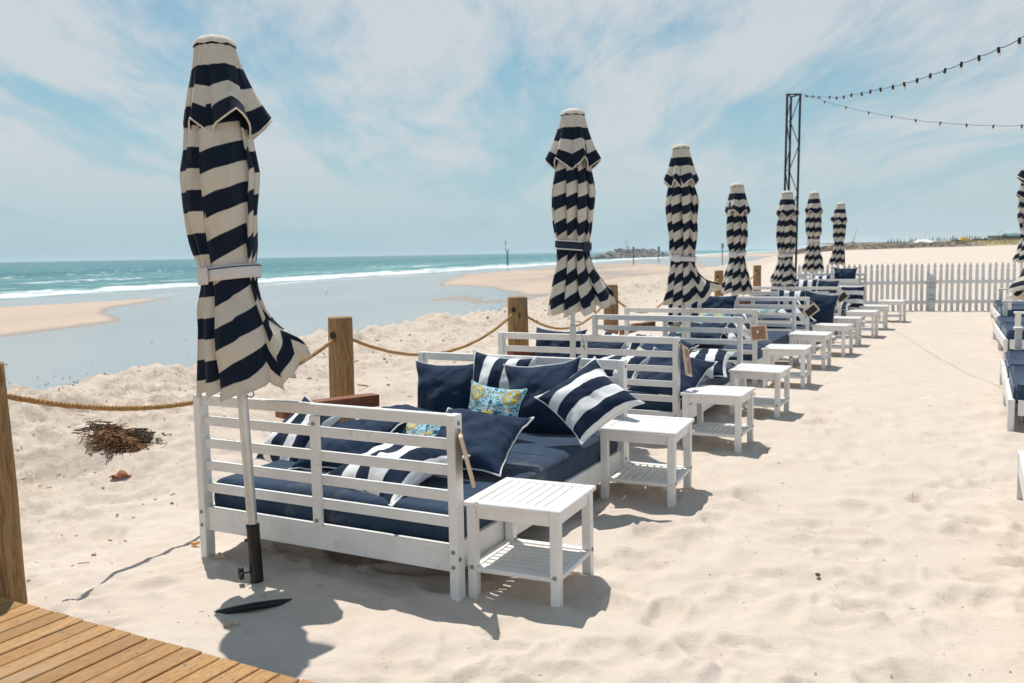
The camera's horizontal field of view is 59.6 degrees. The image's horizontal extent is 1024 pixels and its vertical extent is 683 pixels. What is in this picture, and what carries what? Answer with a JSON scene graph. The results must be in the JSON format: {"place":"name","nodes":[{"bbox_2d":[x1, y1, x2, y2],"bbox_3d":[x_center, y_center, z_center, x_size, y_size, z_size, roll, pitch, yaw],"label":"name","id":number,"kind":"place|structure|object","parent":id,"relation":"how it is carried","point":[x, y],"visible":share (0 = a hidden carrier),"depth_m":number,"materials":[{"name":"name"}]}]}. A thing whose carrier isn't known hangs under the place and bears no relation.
{"place":"outdoors","nodes":[
{"label":"outdoors","id":0,"kind":"place"},
{"bbox_2d":[0,249,777,391],"bbox_3d":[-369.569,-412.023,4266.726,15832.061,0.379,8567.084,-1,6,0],"label":"sea water","id":1,"kind":"structure","parent":0,"point":[363,292],"depth_m":70.71,"materials":[{"name":"liquid"}]},
{"bbox_2d":[0,245,1023,682],"bbox_3d":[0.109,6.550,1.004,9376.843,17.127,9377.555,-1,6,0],"label":"sand ground","id":2,"kind":"structure","parent":0,"point":[868,441],"depth_m":4.91,"materials":[{"name":"sand"}]},
{"bbox_2d":[0,361,27,603],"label":"rope post","id":3,"kind":"object","parent":2,"relation":"on","point":[12,581],"visible":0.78,"depth_m":4.18,"materials":[{"name":"brown wood"}]},
{"bbox_2d":[7,338,334,410],"bbox_3d":[-1.879,0.224,5.521,0.034,0.301,2.952,1,6,23],"label":"rope","id":4,"kind":"object","parent":3,"relation":"attached to","point":[19,398],"visible":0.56,"depth_m":4.80,"materials":[{"name":"fabric"}]},
{"bbox_2d":[72,419,152,458],"bbox_3d":[-3.244,0.781,7.269,0.664,0.252,0.564,-1,6,0],"label":"seaweed clump","id":5,"kind":"object","parent":2,"relation":"on","point":[109,434],"visible":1,"depth_m":7.20,"materials":[{"name":"plant"}]},
{"bbox_2d":[109,470,131,477],"bbox_3d":[-2.954,1.004,6.752,0.158,0.071,0.084,-1,6,0],"label":"seashell","id":6,"kind":"object","parent":2,"relation":"on","point":[120,473],"visible":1,"depth_m":6.73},
{"bbox_2d":[124,428,169,446],"bbox_3d":[-3.070,0.783,7.361,0.431,0.114,0.348,-1,6,0],"label":"seaweed clump","id":7,"kind":"object","parent":2,"relation":"on","point":[141,436],"visible":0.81,"depth_m":7.38,"materials":[{"name":"plant"}]},
{"bbox_2d":[0,597,315,682],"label":"boardwalk","id":8,"kind":"structure","parent":2,"relation":"on","point":[38,644],"depth_m":3.39,"materials":[{"name":"wood"}]},
{"bbox_2d":[214,552,225,559],"bbox_3d":[-1.543,1.133,4.733,0.068,0.038,0.054,-1,6,0],"label":"pebble","id":9,"kind":"object","parent":2,"relation":"on","point":[219,555],"visible":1,"depth_m":4.71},
{"bbox_2d":[223,620,238,626],"bbox_3d":[-1.202,1.208,3.826,0.069,0.029,0.031,-3,6,-17],"label":"pebble","id":10,"kind":"object","parent":2,"relation":"on","point":[227,624],"visible":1,"depth_m":3.82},
{"bbox_2d":[179,34,311,613],"bbox_3d":[-1.252,-0.027,4.188,0.588,2.820,0.622,-4,3,0],"label":"beach umbrella","id":11,"kind":"object","parent":2,"relation":"on","point":[247,343],"visible":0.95,"depth_m":4.13,"materials":[{"name":"fabric"}]},
{"bbox_2d":[328,316,355,420],"bbox_3d":[-1.303,0.476,6.907,0.199,1.341,0.203,2,7,27],"label":"rope post","id":12,"kind":"object","parent":2,"relation":"on","point":[341,361],"visible":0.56,"depth_m":6.80,"materials":[{"name":"brown wood"}]},
{"bbox_2d":[353,312,513,355],"bbox_3d":[-0.625,-0.049,8.198,0.034,0.330,3.016,2,6,27],"label":"rope","id":13,"kind":"object","parent":12,"relation":"attached to","point":[416,354],"visible":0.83,"depth_m":8.16,"materials":[{"name":"fabric"}]},
{"bbox_2d":[193,351,626,601],"bbox_3d":[-0.450,0.643,5.324,1.605,0.890,2.205,2,6,27],"label":"daybed","id":14,"kind":"object","parent":2,"relation":"on","point":[423,524],"visible":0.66,"depth_m":4.40,"materials":[{"name":"white paint"}]},
{"bbox_2d":[253,393,341,462],"bbox_3d":[-1.257,0.559,5.299,0.501,0.501,0.233,13,-28,45],"label":"striped cushion","id":15,"kind":"object","parent":14,"relation":"on","point":[289,440],"visible":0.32,"depth_m":5.20,"materials":[{"name":"fabric"}]},
{"bbox_2d":[275,393,378,423],"bbox_3d":[-1.215,0.532,6.051,0.746,0.290,0.190,-6,8,-42],"label":"timber board","id":16,"kind":"object","parent":14,"relation":"attached to","point":[368,400],"visible":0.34,"depth_m":6.14,"materials":[{"name":"wood"}]},
{"bbox_2d":[287,419,402,470],"bbox_3d":[-0.918,0.589,5.032,0.511,0.220,0.511,-4,26,21],"label":"navy cushion","id":17,"kind":"object","parent":14,"relation":"on","point":[345,446],"visible":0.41,"depth_m":4.90,"materials":[{"name":"fabric"}]},
{"bbox_2d":[327,443,469,506],"bbox_3d":[-0.604,0.625,4.580,0.555,0.246,0.555,7,25,41],"label":"striped cushion","id":18,"kind":"object","parent":14,"relation":"on","point":[435,455],"visible":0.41,"depth_m":4.44,"materials":[{"name":"fabric"}]},
{"bbox_2d":[381,404,445,433],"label":"navy cushion","id":19,"kind":"object","parent":14,"relation":"on","point":[401,429],"visible":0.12,"depth_m":5.29,"materials":[{"name":"fabric"}]},
{"bbox_2d":[406,423,440,436],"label":"printed cushion","id":20,"kind":"object","parent":14,"relation":"on","point":[422,429],"visible":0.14,"depth_m":5.05,"materials":[{"name":"fabric"}]},
{"bbox_2d":[415,360,473,411],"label":"navy cushion","id":21,"kind":"object","parent":14,"relation":"on","point":[441,388],"visible":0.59,"depth_m":6.27,"materials":[{"name":"fabric"}]},
{"bbox_2d":[458,429,475,487],"bbox_3d":[-0.201,0.509,3.954,0.021,0.247,0.165,-15,7,-3],"label":"chalkboard sign","id":22,"kind":"object","parent":14,"relation":"hanging from","point":[466,457],"visible":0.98,"depth_m":3.88,"materials":[{"name":"brown wood"}]},
{"bbox_2d":[435,407,533,476],"bbox_3d":[-0.211,0.549,4.859,0.532,0.220,0.532,3,31,22],"label":"navy cushion","id":23,"kind":"object","parent":14,"relation":"on","point":[489,440],"visible":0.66,"depth_m":4.76,"materials":[{"name":"fabric"}]},
{"bbox_2d":[468,380,527,416],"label":"printed cushion","id":24,"kind":"object","parent":14,"relation":"on","point":[492,400],"visible":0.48,"depth_m":5.58,"materials":[{"name":"fabric"}]},
{"bbox_2d":[469,349,537,402],"bbox_3d":[-0.086,0.325,6.177,0.501,0.501,0.224,5,-8,28],"label":"striped cushion","id":25,"kind":"object","parent":14,"relation":"on","point":[488,370],"visible":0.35,"depth_m":6.13,"materials":[{"name":"fabric"}]},
{"bbox_2d":[503,355,581,434],"bbox_3d":[0.199,0.391,5.850,0.564,0.564,0.249,-8,-16,25],"label":"navy cushion","id":26,"kind":"object","parent":14,"relation":"on","point":[537,380],"visible":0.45,"depth_m":5.79,"materials":[{"name":"fabric"}]},
{"bbox_2d":[533,356,644,444],"bbox_3d":[0.460,0.348,5.378,0.480,0.215,0.480,-31,47,-18],"label":"striped cushion","id":27,"kind":"object","parent":14,"relation":"on","point":[587,401],"visible":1,"depth_m":5.29,"materials":[{"name":"fabric"}]},
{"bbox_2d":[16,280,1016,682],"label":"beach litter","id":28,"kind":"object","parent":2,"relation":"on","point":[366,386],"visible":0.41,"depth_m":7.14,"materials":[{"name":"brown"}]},
{"bbox_2d":[507,296,528,345],"bbox_3d":[0.068,0.182,9.564,0.228,1.328,0.230,-5,7,-36],"label":"rope post","id":29,"kind":"object","parent":2,"relation":"on","point":[518,308],"visible":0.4,"depth_m":9.43,"materials":[{"name":"brown wood"}]},
{"bbox_2d":[528,308,600,329],"bbox_3d":[0.727,-0.336,11.021,0.034,0.358,3.293,2,6,24],"label":"rope","id":30,"kind":"object","parent":29,"relation":"attached to","point":[559,328],"visible":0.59,"depth_m":10.67,"materials":[{"name":"fabric"}]},
{"bbox_2d":[463,477,595,606],"bbox_3d":[0.094,0.953,4.176,0.475,0.500,0.475,1,6,25],"label":"side table","id":31,"kind":"object","parent":2,"relation":"on","point":[510,502],"visible":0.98,"depth_m":4.07,"materials":[{"name":"white paint"}]},
{"bbox_2d":[544,108,615,357],"bbox_3d":[0.548,-0.455,7.166,0.572,2.774,0.475,0,6,0],"label":"beach umbrella","id":32,"kind":"object","parent":2,"relation":"on","point":[573,158],"visible":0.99,"depth_m":7.02,"materials":[{"name":"fabric"}]},
{"bbox_2d":[604,284,618,333],"bbox_3d":[1.393,-0.139,12.547,0.217,1.321,0.213,-2,6,-9],"label":"rope post","id":33,"kind":"object","parent":2,"relation":"on","point":[612,309],"visible":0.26,"depth_m":12.44,"materials":[{"name":"brown wood"}]},
{"bbox_2d":[618,300,662,312],"bbox_3d":[2.157,-0.658,14.258,0.030,0.402,3.832,2,6,24],"label":"rope","id":34,"kind":"object","parent":33,"relation":"attached to","point":[623,305],"visible":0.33,"depth_m":13.79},
{"bbox_2d":[498,314,742,444],"bbox_3d":[1.102,0.280,8.360,1.606,0.890,2.206,2,7,27],"label":"daybed","id":35,"kind":"object","parent":2,"relation":"on","point":[655,404],"visible":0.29,"depth_m":7.46,"materials":[{"name":"white paint"}]},
{"bbox_2d":[507,351,534,355],"bbox_3d":[0.154,0.280,8.550,0.492,0.466,0.201,-5,7,-37],"label":"timber board","id":36,"kind":"object","parent":35,"relation":"attached to","point":[520,353],"visible":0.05,"depth_m":8.37,"materials":[{"name":"wood"}]},
{"bbox_2d":[534,326,587,357],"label":"navy cushion","id":37,"kind":"object","parent":35,"relation":"on","point":[553,343],"visible":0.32,"depth_m":8.36,"materials":[{"name":"fabric"}]},
{"bbox_2d":[579,341,625,369],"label":"navy cushion","id":38,"kind":"object","parent":35,"relation":"on","point":[605,345],"visible":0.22,"depth_m":8.33,"materials":[{"name":"fabric"}]},
{"bbox_2d":[600,349,649,378],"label":"striped cushion","id":39,"kind":"object","parent":35,"relation":"on","point":[640,360],"visible":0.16,"depth_m":7.66,"materials":[{"name":"fabric"}]},
{"bbox_2d":[603,330,651,349],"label":"striped cushion","id":40,"kind":"object","parent":35,"relation":"on","point":[631,346],"visible":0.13,"depth_m":8.47,"materials":[{"name":"fabric"}]},
{"bbox_2d":[641,340,698,354],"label":"navy cushion","id":41,"kind":"object","parent":35,"relation":"on","point":[667,347],"visible":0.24,"depth_m":8.40,"materials":[{"name":"fabric"}]},
{"bbox_2d":[627,347,717,403],"bbox_3d":[1.310,0.284,7.348,0.575,0.238,0.575,12,41,32],"label":"navy cushion","id":42,"kind":"object","parent":35,"relation":"on","point":[700,368],"visible":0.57,"depth_m":7.26,"materials":[{"name":"fabric"}]},
{"bbox_2d":[679,342,691,376],"bbox_3d":[1.364,0.139,7.023,0.044,0.268,0.165,-10,-11,23],"label":"chalkboard sign","id":43,"kind":"object","parent":35,"relation":"hanging from","point":[687,362],"visible":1,"depth_m":6.98,"materials":[{"name":"brown wood"}]},
{"bbox_2d":[689,348,734,378],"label":"striped cushion","id":44,"kind":"object","parent":35,"relation":"on","point":[718,368],"visible":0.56,"depth_m":8.13,"materials":[{"name":"fabric"}]},
{"bbox_2d":[591,248,669,258],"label":"rock breakwater","id":45,"kind":"object","parent":2,"relation":"on","point":[618,253],"visible":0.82,"depth_m":409.45,"materials":[{"name":"stone"}]},
{"bbox_2d":[598,414,694,507],"bbox_3d":[0.865,0.778,5.719,0.499,0.525,0.499,2,7,24],"label":"side table","id":46,"kind":"object","parent":2,"relation":"on","point":[670,433],"visible":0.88,"depth_m":5.59,"materials":[{"name":"white paint"}]},
{"bbox_2d":[663,144,721,337],"bbox_3d":[2.059,-0.825,10.283,0.679,2.853,0.467,-2,6,0],"label":"beach umbrella","id":47,"kind":"object","parent":2,"relation":"on","point":[688,283],"visible":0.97,"depth_m":10.12,"materials":[{"name":"fabric"}]},
{"bbox_2d":[624,297,795,383],"bbox_3d":[2.607,-0.061,11.497,1.606,0.890,2.205,2,7,29],"label":"daybed","id":48,"kind":"object","parent":2,"relation":"on","point":[752,352],"visible":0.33,"depth_m":10.73,"materials":[{"name":"white paint"}]},
{"bbox_2d":[619,321,655,334],"bbox_3d":[1.661,-0.181,11.653,0.190,0.141,0.728,4,8,44],"label":"timber board","id":49,"kind":"object","parent":48,"relation":"attached to","point":[646,323],"visible":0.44,"depth_m":11.54,"materials":[{"name":"wood"}]},
{"bbox_2d":[668,301,699,325],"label":"striped cushion","id":50,"kind":"object","parent":48,"relation":"on","point":[696,304],"visible":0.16,"depth_m":11.88,"materials":[{"name":"fabric"}]},
{"bbox_2d":[690,322,728,344],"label":"navy cushion","id":51,"kind":"object","parent":48,"relation":"on","point":[707,335],"visible":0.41,"depth_m":10.58,"materials":[{"name":"fabric"}]},
{"bbox_2d":[699,313,731,316],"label":"printed cushion","id":52,"kind":"object","parent":48,"relation":"on","point":[715,314],"visible":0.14,"depth_m":11.24,"materials":[{"name":"fabric"}]},
{"bbox_2d":[701,294,737,323],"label":"navy cushion","id":53,"kind":"object","parent":48,"relation":"on","point":[719,302],"visible":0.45,"depth_m":11.83,"materials":[{"name":"fabric"}]},
{"bbox_2d":[721,314,760,341],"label":"striped cushion","id":54,"kind":"object","parent":48,"relation":"on","point":[734,335],"visible":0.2,"depth_m":10.71,"materials":[{"name":"fabric"}]},
{"bbox_2d":[750,312,767,340],"bbox_3d":[2.794,-0.172,10.067,0.190,0.314,0.135,-7,1,36],"label":"chalkboard sign","id":55,"kind":"object","parent":48,"relation":"hanging from","point":[758,332],"visible":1,"depth_m":10.02,"materials":[{"name":"brown wood"}]},
{"bbox_2d":[680,385,755,452],"bbox_3d":[1.620,0.627,7.014,0.475,0.500,0.475,1,6,27],"label":"side table","id":56,"kind":"object","parent":2,"relation":"on","point":[736,396],"visible":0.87,"depth_m":6.90,"materials":[{"name":"white paint"}]},
{"bbox_2d":[714,270,723,295],"bbox_3d":[4.632,-0.924,20.018,0.217,1.334,0.214,4,8,45],"label":"rope post","id":57,"kind":"object","parent":2,"relation":"on","point":[719,274],"visible":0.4,"depth_m":19.89,"materials":[{"name":"brown wood"}]},
{"bbox_2d":[721,183,752,302],"bbox_3d":[3.318,-1.015,13.192,0.427,2.620,0.477,-1,6,0],"label":"beach umbrella","id":58,"kind":"object","parent":2,"relation":"on","point":[736,278],"visible":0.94,"depth_m":13.02,"materials":[{"name":"fabric"}]},
{"bbox_2d":[753,265,760,296],"bbox_3d":[6.304,-1.278,22.996,0.219,1.364,0.213,-2,5,-18],"label":"rope post","id":59,"kind":"object","parent":2,"relation":"on","point":[757,278],"visible":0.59,"depth_m":22.88,"materials":[{"name":"brown wood"}]},
{"bbox_2d":[728,363,791,416],"bbox_3d":[2.301,0.490,8.294,0.475,0.500,0.475,3,7,28],"label":"side table","id":60,"kind":"object","parent":2,"relation":"on","point":[743,372],"visible":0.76,"depth_m":8.17,"materials":[{"name":"white paint"}]},
{"bbox_2d":[700,291,828,344],"bbox_3d":[4.056,-0.314,14.236,1.606,0.890,2.206,2,6,26],"label":"daybed","id":61,"kind":"object","parent":2,"relation":"on","point":[807,327],"visible":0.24,"depth_m":13.13,"materials":[{"name":"white paint"}]},
{"bbox_2d":[739,301,750,318],"bbox_3d":[3.742,-0.480,14.328,0.297,0.460,0.133,-6,8,-42],"label":"timber board","id":62,"kind":"object","parent":61,"relation":"attached to","point":[746,302],"visible":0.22,"depth_m":14.23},
{"bbox_2d":[748,309,780,318],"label":"printed cushion","id":63,"kind":"object","parent":61,"relation":"on","point":[767,310],"visible":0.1,"depth_m":13.74,"materials":[{"name":"fabric"}]},
{"bbox_2d":[751,295,782,303],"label":"navy cushion","id":64,"kind":"object","parent":61,"relation":"on","point":[766,302],"visible":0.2,"depth_m":14.24,"materials":[{"name":"fabric"}]},
{"bbox_2d":[758,318,788,328],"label":"navy cushion","id":65,"kind":"object","parent":61,"relation":"on","point":[778,319],"visible":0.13,"depth_m":13.20,"materials":[{"name":"fabric"}]},
{"bbox_2d":[777,289,808,304],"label":"striped cushion","id":66,"kind":"object","parent":61,"relation":"on","point":[784,293],"visible":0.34,"depth_m":14.44,"materials":[{"name":"fabric"}]},
{"bbox_2d":[775,301,815,325],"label":"striped cushion","id":67,"kind":"object","parent":61,"relation":"on","point":[802,318],"visible":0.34,"depth_m":13.43,"materials":[{"name":"fabric"}]},
{"bbox_2d":[802,300,819,318],"bbox_3d":[4.287,-0.477,12.853,0.205,0.210,0.106,-42,-14,25],"label":"chalkboard sign","id":68,"kind":"object","parent":61,"relation":"hanging from","point":[811,310],"visible":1,"depth_m":12.80,"materials":[{"name":"brown wood"}]},
{"bbox_2d":[804,289,839,322],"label":"navy cushion","id":69,"kind":"object","parent":61,"relation":"on","point":[825,304],"visible":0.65,"depth_m":13.87,"materials":[{"name":"fabric"}]},
{"bbox_2d":[770,191,799,290],"bbox_3d":[4.881,-1.340,16.010,0.459,2.686,0.574,0,6,0],"label":"beach umbrella","id":70,"kind":"object","parent":2,"relation":"on","point":[787,214],"visible":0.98,"depth_m":15.80,"materials":[{"name":"fabric"}]},
{"bbox_2d":[761,344,812,387],"bbox_3d":[3.092,0.304,10.037,0.475,0.500,0.475,1,7,27],"label":"side table","id":71,"kind":"object","parent":2,"relation":"on","point":[774,350],"visible":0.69,"depth_m":9.90,"materials":[{"name":"white paint"}]},
{"bbox_2d":[784,93,801,277],"bbox_3d":[6.740,-3.285,21.794,0.432,5.334,0.456,-1,6,0],"label":"lattice mast","id":72,"kind":"object","parent":2,"relation":"on","point":[787,158],"visible":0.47,"depth_m":21.54,"materials":[{"name":"metal"}]},
{"bbox_2d":[803,36,1023,101],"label":"string lights","id":73,"kind":"object","parent":72,"relation":"attached to","point":[960,64],"visible":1,"depth_m":9.45,"materials":[{"name":"black"}]},
{"bbox_2d":[807,96,1022,130],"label":"string lights","id":74,"kind":"object","parent":72,"relation":"attached to","point":[1021,125],"visible":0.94,"depth_m":15.94,"materials":[{"name":"black"}]},
{"bbox_2d":[749,282,857,334],"bbox_3d":[5.599,-0.650,17.071,1.606,0.890,2.206,2,7,28],"label":"daybed","id":75,"kind":"object","parent":2,"relation":"on","point":[838,313],"visible":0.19,"depth_m":16.05,"materials":[{"name":"white paint"}]},
{"bbox_2d":[771,281,797,295],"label":"navy cushion","id":76,"kind":"object","parent":75,"relation":"on","point":[780,285],"visible":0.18,"depth_m":16.97,"materials":[{"name":"fabric"}]},
{"bbox_2d":[796,278,819,291],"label":"striped cushion","id":77,"kind":"object","parent":75,"relation":"on","point":[807,283],"visible":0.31,"depth_m":17.03,"materials":[{"name":"fabric"}]},
{"bbox_2d":[812,279,839,292],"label":"navy cushion","id":78,"kind":"object","parent":75,"relation":"on","point":[828,283],"visible":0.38,"depth_m":17.05,"materials":[{"name":"fabric"}]},
{"bbox_2d":[835,302,850,311],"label":"striped cushion","id":79,"kind":"object","parent":75,"relation":"on","point":[844,306],"visible":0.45,"depth_m":16.15,"materials":[{"name":"fabric"}]},
{"bbox_2d":[838,289,849,302],"bbox_3d":[5.780,-0.804,15.676,0.205,0.196,0.110,-42,-14,25],"label":"chalkboard sign","id":80,"kind":"object","parent":75,"relation":"hanging from","point":[844,295],"visible":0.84,"depth_m":15.62,"materials":[{"name":"brown wood"}]},
{"bbox_2d":[838,285,865,308],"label":"striped cushion","id":81,"kind":"object","parent":75,"relation":"on","point":[855,298],"visible":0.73,"depth_m":16.83,"materials":[{"name":"fabric"}]},
{"bbox_2d":[788,330,832,369],"bbox_3d":[3.884,0.134,11.632,0.475,0.500,0.475,3,7,29],"label":"side table","id":82,"kind":"object","parent":2,"relation":"on","point":[799,335],"visible":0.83,"depth_m":11.51,"materials":[{"name":"white paint"}]},
{"bbox_2d":[802,192,823,278],"bbox_3d":[6.343,-1.729,18.834,0.463,2.831,0.427,-1,6,0],"label":"beach umbrella","id":83,"kind":"object","parent":2,"relation":"on","point":[813,259],"visible":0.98,"depth_m":18.68,"materials":[{"name":"fabric"}]},
{"bbox_2d":[796,273,865,309],"bbox_3d":[6.948,-1.011,19.932,1.606,0.890,2.206,2,8,26],"label":"daybed","id":84,"kind":"object","parent":2,"relation":"on","point":[844,280],"visible":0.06,"depth_m":20.52,"materials":[{"name":"white paint"}]},
{"bbox_2d":[810,274,832,278],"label":"striped cushion","id":85,"kind":"object","parent":84,"relation":"on","point":[823,277],"visible":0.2,"depth_m":19.96,"materials":[{"name":"fabric"}]},
{"bbox_2d":[834,267,857,278],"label":"navy cushion","id":86,"kind":"object","parent":84,"relation":"on","point":[844,273],"visible":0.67,"depth_m":20.11,"materials":[{"name":"fabric"}]},
{"bbox_2d":[811,323,854,356],"bbox_3d":[4.606,0.003,12.833,0.475,0.500,0.475,2,6,35],"label":"side table","id":87,"kind":"object","parent":2,"relation":"on","point":[843,328],"visible":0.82,"depth_m":12.72,"materials":[{"name":"white paint"}]},
{"bbox_2d":[828,202,847,267],"bbox_3d":[7.577,-1.892,20.873,0.407,2.679,0.440,1,6,0],"label":"beach umbrella","id":88,"kind":"object","parent":2,"relation":"on","point":[838,220],"visible":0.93,"depth_m":20.69,"materials":[{"name":"fabric"}]},
{"bbox_2d":[828,316,862,346],"bbox_3d":[5.256,-0.135,14.118,0.475,0.500,0.475,2,6,27],"label":"side table","id":89,"kind":"object","parent":2,"relation":"on","point":[857,320],"visible":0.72,"depth_m":13.95,"materials":[{"name":"white paint"}]},
{"bbox_2d":[845,310,878,337],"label":"side table","id":90,"kind":"object","parent":2,"relation":"on","point":[873,314],"visible":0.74,"depth_m":15.34,"materials":[{"name":"white paint"}]},
{"bbox_2d":[859,304,888,329],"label":"side table","id":91,"kind":"object","parent":2,"relation":"on","point":[884,308],"visible":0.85,"depth_m":16.73,"materials":[{"name":"white paint"}]},
{"bbox_2d":[793,241,986,253],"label":"rubble wall","id":92,"kind":"structure","parent":2,"relation":"on","point":[892,245],"depth_m":222.54,"materials":[{"name":"stone"}]},
{"bbox_2d":[877,300,906,322],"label":"side table","id":93,"kind":"object","parent":2,"relation":"on","point":[900,303],"visible":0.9,"depth_m":18.26,"materials":[{"name":"white paint"}]},
{"bbox_2d":[798,262,1022,311],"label":"picket fence","id":94,"kind":"object","parent":2,"relation":"on","point":[940,281],"visible":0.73,"depth_m":20.95,"materials":[{"name":"paint"}]},
{"bbox_2d":[926,278,935,302],"bbox_3d":[9.821,-1.194,20.928,0.204,0.574,0.009,0,6,14],"label":"notice board","id":95,"kind":"object","parent":94,"relation":"attached to","point":[931,291],"visible":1,"depth_m":20.93,"materials":[{"name":"white"}]},
{"bbox_2d":[991,288,1023,322],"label":"lounge seat","id":96,"kind":"object","parent":2,"relation":"on","point":[996,309],"visible":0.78,"depth_m":16.83,"materials":[{"name":"white paint"}]},
{"bbox_2d":[992,300,1023,359],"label":"lounge seat","id":97,"kind":"object","parent":2,"relation":"on","point":[1003,326],"visible":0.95,"depth_m":12.76,"materials":[{"name":"white paint"}]},
{"bbox_2d":[999,327,1023,430],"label":"lounge seat","id":98,"kind":"object","parent":2,"relation":"on","point":[1013,361],"visible":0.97,"depth_m":8.12,"materials":[{"name":"white paint"}]},
{"bbox_2d":[1008,167,1023,301],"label":"beach umbrella","id":99,"kind":"object","parent":2,"relation":"on","point":[1016,288],"visible":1,"depth_m":9.53,"materials":[{"name":"fabric"}]},
{"bbox_2d":[1012,182,1023,263],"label":"beach umbrella","id":100,"kind":"object","parent":2,"relation":"on","point":[1018,257],"visible":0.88,"depth_m":16.65,"materials":[{"name":"fabric"}]},
{"bbox_2d":[1016,451,1023,502],"bbox_3d":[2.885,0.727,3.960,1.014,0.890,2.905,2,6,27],"label":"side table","id":101,"kind":"object","parent":2,"relation":"on","point":[1020,482],"visible":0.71,"depth_m":5.35,"materials":[{"name":"white paint"}]},
{"bbox_2d":[0,0,1023,261],"label":"sky","id":102,"kind":"structure","parent":0,"point":[397,127],"materials":[{"name":"blue"}]},
{"bbox_2d":[798,241,966,244],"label":"land","id":103,"kind":"structure","parent":0,"point":[863,243],"depth_m":1321.31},
{"bbox_2d":[940,238,1018,245],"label":"grassy bank","id":104,"kind":"structure","parent":0,"point":[993,244],"depth_m":226.50,"materials":[{"name":"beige plant"}]},
{"bbox_2d":[914,239,933,242],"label":"marquee","id":105,"kind":"object","parent":104,"relation":"on","point":[925,240],"visible":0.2,"depth_m":297.39,"materials":[{"name":"white fabric"}]},
{"bbox_2d":[988,235,1001,239],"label":"grey shed","id":106,"kind":"structure","parent":104,"relation":"on","point":[997,237],"depth_m":297.07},
{"bbox_2d":[1001,233,1019,239],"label":"green roofed building","id":107,"kind":"structure","parent":104,"relation":"on","point":[1009,236],"depth_m":296.90,"materials":[{"name":"metal"}]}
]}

